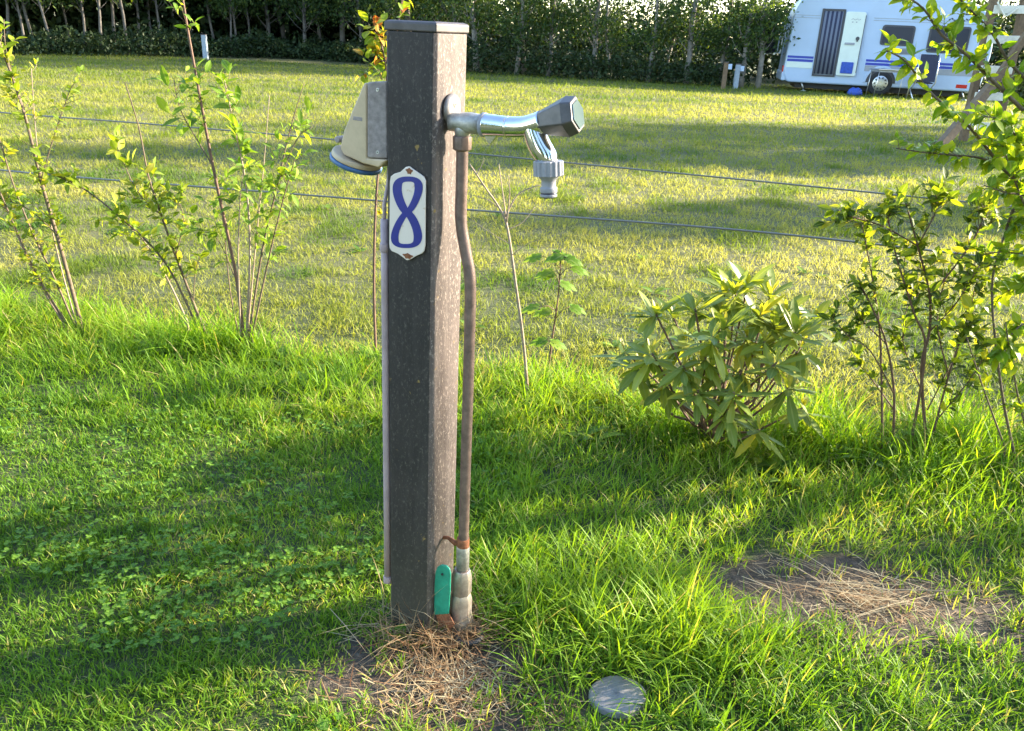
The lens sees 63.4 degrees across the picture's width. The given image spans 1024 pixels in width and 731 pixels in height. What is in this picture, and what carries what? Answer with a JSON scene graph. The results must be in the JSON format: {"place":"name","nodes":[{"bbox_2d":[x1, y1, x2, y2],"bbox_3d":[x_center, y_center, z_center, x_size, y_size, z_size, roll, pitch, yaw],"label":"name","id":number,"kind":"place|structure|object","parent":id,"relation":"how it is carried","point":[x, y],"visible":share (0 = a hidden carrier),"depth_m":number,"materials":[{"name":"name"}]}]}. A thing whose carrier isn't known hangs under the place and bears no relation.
{"place":"outdoors","nodes":[
{"label":"outdoors","id":0,"kind":"place"},
{"bbox_2d":[0,287,1023,730],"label":"lawn grass","id":1,"kind":"structure","parent":0,"point":[678,613],"depth_m":2.15,"materials":[{"name":"green plant"}]},
{"bbox_2d":[0,12,1023,730],"bbox_3d":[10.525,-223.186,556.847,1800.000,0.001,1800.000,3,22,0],"label":"ground","id":2,"kind":"structure","parent":0,"point":[828,560],"depth_m":2.76,"materials":[{"name":"green plant"}]},
{"bbox_2d":[5,0,9,50],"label":"tree","id":3,"kind":"object","parent":2,"relation":"on","point":[7,13],"visible":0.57,"depth_m":24.32,"materials":[{"name":"grey plant"}]},
{"bbox_2d":[0,0,35,39],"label":"tree","id":4,"kind":"object","parent":2,"relation":"on","point":[19,13],"visible":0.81,"depth_m":24.25,"materials":[{"name":"grey plant"}]},
{"bbox_2d":[2,0,34,48],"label":"tree","id":5,"kind":"object","parent":2,"relation":"on","point":[26,17],"visible":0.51,"depth_m":24.41,"materials":[{"name":"grey plant"}]},
{"bbox_2d":[0,16,87,333],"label":"shrub","id":6,"kind":"object","parent":2,"relation":"on","point":[5,197],"visible":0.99,"depth_m":3.27,"materials":[{"name":"green plant"}]},
{"bbox_2d":[16,0,74,52],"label":"tree","id":7,"kind":"object","parent":2,"relation":"on","point":[41,3],"visible":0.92,"depth_m":24.01,"materials":[{"name":"grey plant"}]},
{"bbox_2d":[48,0,89,43],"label":"tree","id":8,"kind":"object","parent":2,"relation":"on","point":[64,14],"visible":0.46,"depth_m":26.00,"materials":[{"name":"grey plant"}]},
{"bbox_2d":[49,0,97,52],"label":"tree","id":9,"kind":"object","parent":2,"relation":"on","point":[81,11],"visible":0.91,"depth_m":25.02,"materials":[{"name":"grey plant"}]},
{"bbox_2d":[82,0,131,54],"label":"tree","id":10,"kind":"object","parent":2,"relation":"on","point":[99,16],"visible":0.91,"depth_m":24.94,"materials":[{"name":"grey plant"}]},
{"bbox_2d":[92,0,134,54],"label":"tree","id":11,"kind":"object","parent":2,"relation":"on","point":[123,14],"visible":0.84,"depth_m":25.27,"materials":[{"name":"grey plant"}]},
{"bbox_2d":[30,82,209,334],"bbox_3d":[-1.489,-0.571,3.265,0.640,1.043,0.294,3,22,0],"label":"shrub","id":12,"kind":"object","parent":2,"relation":"on","point":[124,212],"visible":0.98,"depth_m":3.21,"materials":[{"name":"green plant"}]},
{"bbox_2d":[109,0,142,51],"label":"tree","id":13,"kind":"object","parent":2,"relation":"on","point":[112,16],"visible":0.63,"depth_m":25.61,"materials":[{"name":"grey plant"}]},
{"bbox_2d":[113,0,150,45],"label":"tree","id":14,"kind":"object","parent":2,"relation":"on","point":[137,12],"visible":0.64,"depth_m":27.29,"materials":[{"name":"grey plant"}]},
{"bbox_2d":[136,0,188,51],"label":"tree","id":15,"kind":"object","parent":2,"relation":"on","point":[157,9],"visible":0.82,"depth_m":27.16,"materials":[{"name":"grey plant"}]},
{"bbox_2d":[139,0,188,40],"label":"tree","id":16,"kind":"object","parent":2,"relation":"on","point":[148,13],"visible":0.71,"depth_m":27.75,"materials":[{"name":"grey plant"}]},
{"bbox_2d":[162,0,198,49],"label":"tree","id":17,"kind":"object","parent":2,"relation":"on","point":[172,13],"visible":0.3,"depth_m":28.51,"materials":[{"name":"green plant"}]},
{"bbox_2d":[165,0,200,41],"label":"tree","id":18,"kind":"object","parent":2,"relation":"on","point":[194,14],"visible":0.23,"depth_m":28.61,"materials":[{"name":"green plant"}]},
{"bbox_2d":[200,34,208,59],"bbox_3d":[-9.431,-9.784,25.477,0.151,0.728,0.151,3,22,0],"label":"service post","id":19,"kind":"object","parent":2,"relation":"on","point":[204,45],"visible":0.9,"depth_m":25.42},
{"bbox_2d":[195,0,226,38],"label":"tree","id":20,"kind":"object","parent":2,"relation":"on","point":[210,23],"visible":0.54,"depth_m":28.33,"materials":[{"name":"grey plant"}]},
{"bbox_2d":[200,0,251,56],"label":"tree","id":21,"kind":"object","parent":2,"relation":"on","point":[220,5],"visible":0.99,"depth_m":27.67,"materials":[{"name":"green plant"}]},
{"bbox_2d":[146,0,318,349],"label":"shrub","id":22,"kind":"object","parent":2,"relation":"on","point":[237,133],"visible":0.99,"depth_m":3.07,"materials":[{"name":"green plant"}]},
{"bbox_2d":[206,0,260,52],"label":"tree","id":23,"kind":"object","parent":2,"relation":"on","point":[234,18],"visible":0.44,"depth_m":28.40,"materials":[{"name":"green plant"}]},
{"bbox_2d":[209,0,267,55],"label":"tree","id":24,"kind":"object","parent":2,"relation":"on","point":[247,12],"visible":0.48,"depth_m":28.96,"materials":[{"name":"green plant"}]},
{"bbox_2d":[0,0,495,65],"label":"woodland","id":25,"kind":"object","parent":2,"relation":"on","point":[220,27],"visible":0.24,"depth_m":28.61,"materials":[{"name":"green plant"}]},
{"bbox_2d":[227,0,302,55],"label":"tree","id":26,"kind":"object","parent":2,"relation":"on","point":[268,23],"visible":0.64,"depth_m":29.61,"materials":[{"name":"green plant"}]},
{"bbox_2d":[0,399,541,730],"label":"clover","id":27,"kind":"object","parent":2,"relation":"on","point":[323,724],"visible":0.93,"depth_m":2.00,"materials":[{"name":"green plant"}]},
{"bbox_2d":[249,0,297,44],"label":"tree","id":28,"kind":"object","parent":2,"relation":"on","point":[282,30],"visible":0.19,"depth_m":31.02,"materials":[{"name":"green plant"}]},
{"bbox_2d":[258,0,338,41],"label":"tree","id":29,"kind":"object","parent":2,"relation":"on","point":[304,13],"visible":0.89,"depth_m":29.03,"materials":[{"name":"green plant"}]},
{"bbox_2d":[269,0,348,42],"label":"tree","id":30,"kind":"object","parent":2,"relation":"on","point":[318,32],"visible":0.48,"depth_m":29.91,"materials":[{"name":"green plant"}]},
{"bbox_2d":[320,0,381,56],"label":"tree","id":31,"kind":"object","parent":2,"relation":"on","point":[342,34],"visible":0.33,"depth_m":29.85,"materials":[{"name":"green plant"}]},
{"bbox_2d":[315,0,390,46],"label":"tree","id":32,"kind":"object","parent":2,"relation":"on","point":[344,13],"visible":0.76,"depth_m":28.64,"materials":[{"name":"green plant"}]},
{"bbox_2d":[353,0,412,352],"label":"sapling","id":33,"kind":"object","parent":2,"relation":"on","point":[374,47],"visible":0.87,"depth_m":2.92,"materials":[{"name":"green plant"}]},
{"bbox_2d":[341,0,425,43],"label":"tree","id":34,"kind":"object","parent":2,"relation":"on","point":[370,6],"visible":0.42,"depth_m":27.98,"materials":[{"name":"green plant"}]},
{"bbox_2d":[359,0,446,24],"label":"tree","id":35,"kind":"object","parent":2,"relation":"on","point":[395,7],"visible":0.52,"depth_m":26.14,"materials":[{"name":"green plant"}]},
{"bbox_2d":[384,19,468,635],"bbox_3d":[-0.177,0.013,1.673,0.110,1.308,0.121,13,24,25],"label":"service post","id":36,"kind":"object","parent":2,"relation":"on","point":[426,71],"visible":0.84,"depth_m":1.59,"materials":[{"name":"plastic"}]},
{"bbox_2d":[329,81,387,175],"bbox_3d":[-0.271,-0.442,1.540,0.146,0.172,0.101,13,24,23],"label":"socket box","id":37,"kind":"object","parent":36,"relation":"attached to","point":[362,149],"visible":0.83,"depth_m":1.50,"materials":[{"name":"plastic"}]},
{"bbox_2d":[380,166,390,583],"bbox_3d":[-0.249,0.048,1.684,0.020,0.919,0.055,12,24,21],"label":"cable conduit","id":38,"kind":"object","parent":36,"relation":"attached to","point":[385,372],"visible":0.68,"depth_m":1.66,"materials":[{"name":"plastic"}]},
{"bbox_2d":[389,166,425,259],"bbox_3d":[-0.191,-0.275,1.508,0.080,0.172,0.007,13,24,25],"label":"number plate","id":39,"kind":"object","parent":36,"relation":"attached to","point":[407,233],"visible":1,"depth_m":1.50,"materials":[{"name":"ceramic"}]},
{"bbox_2d":[443,93,584,198],"bbox_3d":[0.001,-0.382,1.421,0.256,0.168,0.058,15,25,27],"label":"water tap","id":40,"kind":"object","parent":36,"relation":"attached to","point":[563,116],"visible":1,"depth_m":1.38,"materials":[{"name":"metal"}]},
{"bbox_2d":[382,0,490,32],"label":"tree","id":41,"kind":"object","parent":2,"relation":"on","point":[434,19],"visible":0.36,"depth_m":25.78,"materials":[{"name":"green plant"}]},
{"bbox_2d":[400,0,495,33],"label":"tree","id":42,"kind":"object","parent":2,"relation":"on","point":[433,7],"visible":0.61,"depth_m":24.66,"materials":[{"name":"green plant"}]},
{"bbox_2d":[434,135,483,645],"bbox_3d":[-0.092,0.126,1.647,0.119,1.125,0.074,16,26,30],"label":"standpipe","id":43,"kind":"object","parent":2,"relation":"on","point":[457,583],"visible":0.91,"depth_m":1.67,"materials":[{"name":"metal"}]},
{"bbox_2d":[427,0,511,71],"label":"tree","id":44,"kind":"object","parent":2,"relation":"on","point":[472,20],"visible":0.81,"depth_m":24.43,"materials":[{"name":"green plant"}]},
{"bbox_2d":[469,160,540,401],"bbox_3d":[-0.036,-0.261,2.870,0.243,0.892,0.080,5,22,5],"label":"bare sapling","id":45,"kind":"object","parent":2,"relation":"on","point":[505,217],"visible":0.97,"depth_m":2.80,"materials":[{"name":"plant"}]},
{"bbox_2d":[0,112,1013,260],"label":"wire fence","id":46,"kind":"object","parent":2,"relation":"on","point":[775,233],"visible":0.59,"depth_m":3.43,"materials":[{"name":"grey metal"}]},
{"bbox_2d":[0,272,1023,541],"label":"tall grass","id":47,"kind":"structure","parent":2,"relation":"on","point":[956,420],"depth_m":2.84,"materials":[{"name":"green plant"}]},
{"bbox_2d":[0,20,1023,98],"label":"undergrowth","id":48,"kind":"object","parent":2,"relation":"on","point":[581,60],"visible":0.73,"depth_m":24.76,"materials":[{"name":"green plant"}]},
{"bbox_2d":[7,160,1023,504],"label":"ground weeds","id":49,"kind":"object","parent":2,"relation":"on","point":[701,442],"visible":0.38,"depth_m":2.93,"materials":[{"name":"green plant"}]},
{"bbox_2d":[473,0,567,74],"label":"tree","id":50,"kind":"object","parent":2,"relation":"on","point":[523,69],"visible":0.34,"depth_m":24.60,"materials":[{"name":"green plant"}]},
{"bbox_2d":[486,0,559,75],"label":"tree","id":51,"kind":"object","parent":2,"relation":"on","point":[521,25],"visible":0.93,"depth_m":23.98,"materials":[{"name":"green plant"}]},
{"bbox_2d":[521,249,588,368],"bbox_3d":[0.159,-0.182,3.172,0.258,0.537,0.158,3,22,0],"label":"seedling","id":52,"kind":"object","parent":2,"relation":"on","point":[560,255],"visible":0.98,"depth_m":3.13,"materials":[{"name":"green plant"}]},
{"bbox_2d":[524,0,585,76],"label":"tree","id":53,"kind":"object","parent":2,"relation":"on","point":[565,16],"visible":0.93,"depth_m":24.13,"materials":[{"name":"green plant"}]},
{"bbox_2d":[552,0,647,78],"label":"tree","id":54,"kind":"object","parent":2,"relation":"on","point":[596,13],"visible":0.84,"depth_m":24.10,"materials":[{"name":"green plant"}]},
{"bbox_2d":[574,0,639,79],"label":"tree","id":55,"kind":"object","parent":2,"relation":"on","point":[615,39],"visible":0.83,"depth_m":24.21,"materials":[{"name":"green plant"}]},
{"bbox_2d":[588,676,645,718],"bbox_3d":[0.213,0.694,1.694,0.117,0.074,0.105,3,22,0],"label":"ground marker","id":56,"kind":"object","parent":2,"relation":"on","point":[616,687],"visible":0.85,"depth_m":1.68,"materials":[{"name":"grey metal"}]},
{"bbox_2d":[276,486,1023,730],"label":"dry straw","id":57,"kind":"object","parent":2,"relation":"on","point":[453,683],"visible":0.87,"depth_m":1.78,"materials":[{"name":"beige plant"}]},
{"bbox_2d":[621,0,699,81],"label":"tree","id":58,"kind":"object","parent":2,"relation":"on","point":[653,43],"visible":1,"depth_m":23.52,"materials":[{"name":"green plant"}]},
{"bbox_2d":[635,0,709,78],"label":"tree","id":59,"kind":"object","parent":2,"relation":"on","point":[671,41],"visible":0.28,"depth_m":24.31,"materials":[{"name":"green plant"}]},
{"bbox_2d":[648,0,738,83],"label":"tree","id":60,"kind":"object","parent":2,"relation":"on","point":[693,25],"visible":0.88,"depth_m":23.65,"materials":[{"name":"green plant"}]},
{"bbox_2d":[365,0,1023,92],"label":"hedge","id":61,"kind":"object","parent":2,"relation":"on","point":[775,59],"visible":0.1,"depth_m":28.01,"materials":[{"name":"green plant"}]},
{"bbox_2d":[589,261,849,461],"bbox_3d":[0.685,0.004,2.663,0.848,0.608,0.637,3,22,0],"label":"rhododendron","id":62,"kind":"object","parent":2,"relation":"on","point":[781,318],"visible":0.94,"depth_m":2.59,"materials":[{"name":"green plant"}]},
{"bbox_2d":[721,61,731,88],"bbox_3d":[5.856,-7.917,22.660,0.216,0.714,0.130,3,22,0],"label":"service post","id":63,"kind":"object","parent":2,"relation":"on","point":[726,66],"visible":0.85,"depth_m":22.60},
{"bbox_2d":[693,0,763,84],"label":"tree","id":64,"kind":"object","parent":2,"relation":"on","point":[720,44],"visible":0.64,"depth_m":23.80,"materials":[{"name":"green plant"}]},
{"bbox_2d":[733,63,744,88],"bbox_3d":[6.326,-8.078,23.178,0.231,0.665,0.139,3,22,0],"label":"service post","id":65,"kind":"object","parent":2,"relation":"on","point":[738,68],"visible":0.99,"depth_m":23.11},
{"bbox_2d":[706,0,790,87],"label":"tree","id":66,"kind":"object","parent":2,"relation":"on","point":[741,78],"visible":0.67,"depth_m":23.27,"materials":[{"name":"green plant"}]},
{"bbox_2d":[724,0,802,88],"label":"tree","id":67,"kind":"object","parent":2,"relation":"on","point":[777,15],"visible":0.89,"depth_m":23.01,"materials":[{"name":"green plant"}]},
{"bbox_2d":[847,87,861,95],"bbox_3d":[9.405,-7.510,22.754,0.420,0.230,0.294,3,22,0],"label":"bag","id":68,"kind":"object","parent":2,"relation":"on","point":[852,91],"visible":0.9,"depth_m":22.66,"materials":[{"name":"blue plastic"}]},
{"bbox_2d":[765,0,999,100],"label":"caravan","id":69,"kind":"object","parent":2,"relation":"on","point":[839,44],"visible":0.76,"depth_m":22.76,"materials":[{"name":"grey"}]},
{"bbox_2d":[836,11,866,75],"bbox_3d":[9.307,-8.815,22.766,0.526,1.640,0.082,7,22,11],"label":"door","id":70,"kind":"structure","parent":69,"relation":"in","point":[854,25],"depth_m":22.75,"materials":[{"name":"grey"}]},
{"bbox_2d":[880,25,915,45],"bbox_3d":[10.451,-8.946,22.494,0.842,0.516,0.046,7,22,11],"label":"window","id":71,"kind":"structure","parent":69,"relation":"in","point":[904,32],"depth_m":22.45,"materials":[{"name":"grey glass"}]},
{"bbox_2d":[926,26,971,53],"bbox_3d":[11.707,-8.740,22.263,1.028,0.678,0.046,7,22,11],"label":"window","id":72,"kind":"structure","parent":69,"relation":"in","point":[963,37],"depth_m":22.24,"materials":[{"name":"grey glass"}]},
{"bbox_2d":[865,68,915,99],"bbox_3d":[10.081,-7.520,22.144,0.992,0.736,0.660,3,22,0],"label":"camping table","id":73,"kind":"object","parent":2,"relation":"on","point":[879,70],"visible":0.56,"depth_m":21.88,"materials":[{"name":"metal"}]},
{"bbox_2d":[810,166,1015,454],"bbox_3d":[1.227,-0.138,2.619,0.690,0.962,0.356,3,22,0],"label":"shrub","id":74,"kind":"object","parent":2,"relation":"on","point":[890,207],"visible":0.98,"depth_m":2.55,"materials":[{"name":"green plant"}]},
{"bbox_2d":[905,53,940,98],"bbox_3d":[11.003,-7.736,22.229,0.556,1.172,0.569,3,22,0],"label":"camping chair","id":75,"kind":"object","parent":2,"relation":"on","point":[932,61],"visible":0.74,"depth_m":21.95,"materials":[{"name":"blue fabric"}]},
{"bbox_2d":[875,0,1023,468],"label":"young tree","id":76,"kind":"object","parent":2,"relation":"on","point":[1007,143],"visible":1,"depth_m":2.23,"materials":[{"name":"green plant"}]},
{"bbox_2d":[936,0,1023,144],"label":"climbing frame","id":77,"kind":"object","parent":2,"relation":"on","point":[954,129],"visible":0.55,"depth_m":11.79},
{"bbox_2d":[976,0,1016,57],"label":"tree","id":78,"kind":"object","parent":2,"relation":"on","point":[1000,1],"visible":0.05,"depth_m":28.53,"materials":[{"name":"green plant"}]},
{"bbox_2d":[0,50,1023,458],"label":"meadow grass","id":79,"kind":"structure","parent":0,"point":[344,190],"depth_m":6.66,"materials":[{"name":"green plant"}]},
{"bbox_2d":[498,0,1018,36],"label":"sky","id":80,"kind":"structure","parent":0,"point":[793,1],"materials":[{"name":"white"}]}
]}

